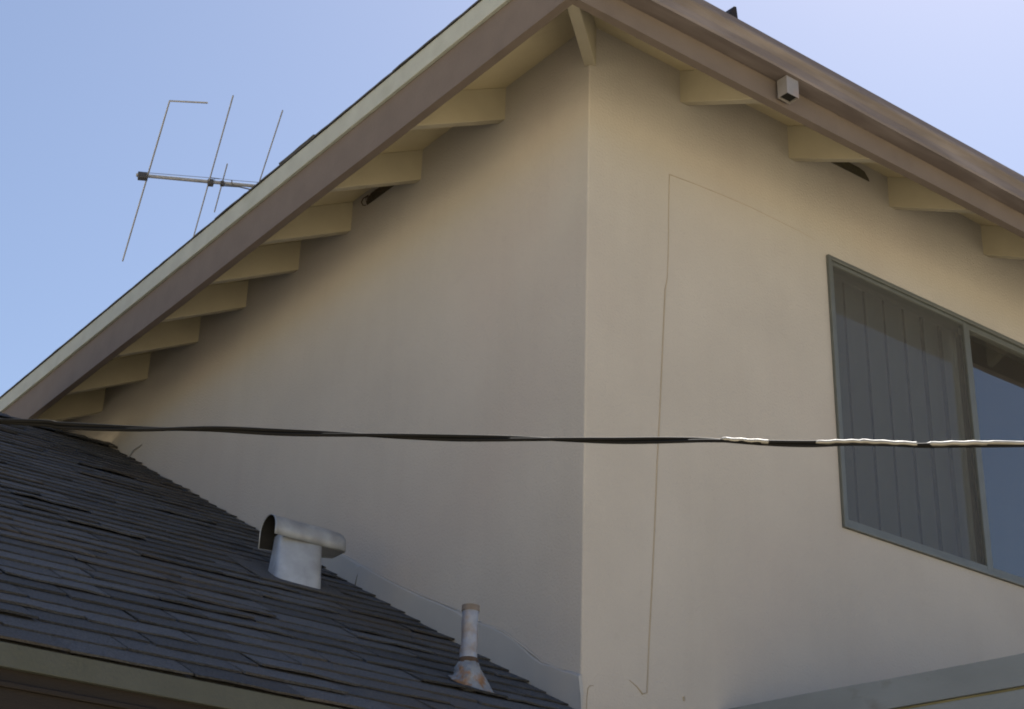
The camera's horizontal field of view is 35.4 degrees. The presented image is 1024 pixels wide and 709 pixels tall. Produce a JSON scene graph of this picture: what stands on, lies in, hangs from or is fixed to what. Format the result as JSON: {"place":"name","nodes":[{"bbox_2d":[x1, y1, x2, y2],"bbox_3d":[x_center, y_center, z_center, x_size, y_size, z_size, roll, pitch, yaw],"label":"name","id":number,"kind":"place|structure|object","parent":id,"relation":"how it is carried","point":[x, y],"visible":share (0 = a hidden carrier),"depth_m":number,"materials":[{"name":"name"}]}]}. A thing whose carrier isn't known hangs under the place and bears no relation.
{"place":"outdoors","nodes":[
{"label":"outdoors","id":0,"kind":"place"},
{"bbox_2d":[0,0,1023,708],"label":"house","id":1,"kind":"structure","parent":0,"point":[618,218],"depth_m":6.31,"materials":[{"name":"paint"}]},
{"bbox_2d":[122,95,282,261],"bbox_3d":[-1.788,-0.758,9.945,1.151,0.915,2.114,9,-27,-14],"label":"tv antenna","id":2,"kind":"object","parent":1,"relation":"attached to","point":[145,176],"visible":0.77,"depth_m":9.91,"materials":[{"name":"metal"}]},
{"bbox_2d":[227,514,351,599],"bbox_3d":[-0.837,0.795,6.060,0.381,0.329,0.303,20,-31,-32],"label":"exhaust vent","id":3,"kind":"object","parent":1,"relation":"on","point":[299,550],"visible":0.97,"depth_m":6.02,"materials":[{"name":"metal"}]},
{"bbox_2d":[448,603,493,692],"bbox_3d":[-0.132,0.918,4.974,0.136,0.293,0.158,20,-31,-32],"label":"plumbing vent pipe","id":4,"kind":"object","parent":1,"relation":"on","point":[467,671],"visible":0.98,"depth_m":4.96,"materials":[{"name":"metal"}]},
{"bbox_2d":[0,419,1023,447],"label":"overhead cable","id":5,"kind":"object","parent":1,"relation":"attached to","point":[459,437],"visible":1,"depth_m":2.67,"materials":[{"name":"rubber"}]},
{"bbox_2d":[730,653,1023,708],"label":"porch roof","id":6,"kind":"structure","parent":1,"relation":"attached to","point":[997,683],"depth_m":4.92,"materials":[{"name":"grey paint"}]},
{"bbox_2d":[826,254,1023,587],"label":"window","id":7,"kind":"structure","parent":1,"relation":"in","point":[907,366],"depth_m":6.81,"materials":[{"name":"glass"}]},
{"bbox_2d":[0,0,1023,395],"label":"sky","id":8,"kind":"structure","parent":0,"point":[87,87],"materials":[{"name":"blue"}]}
]}

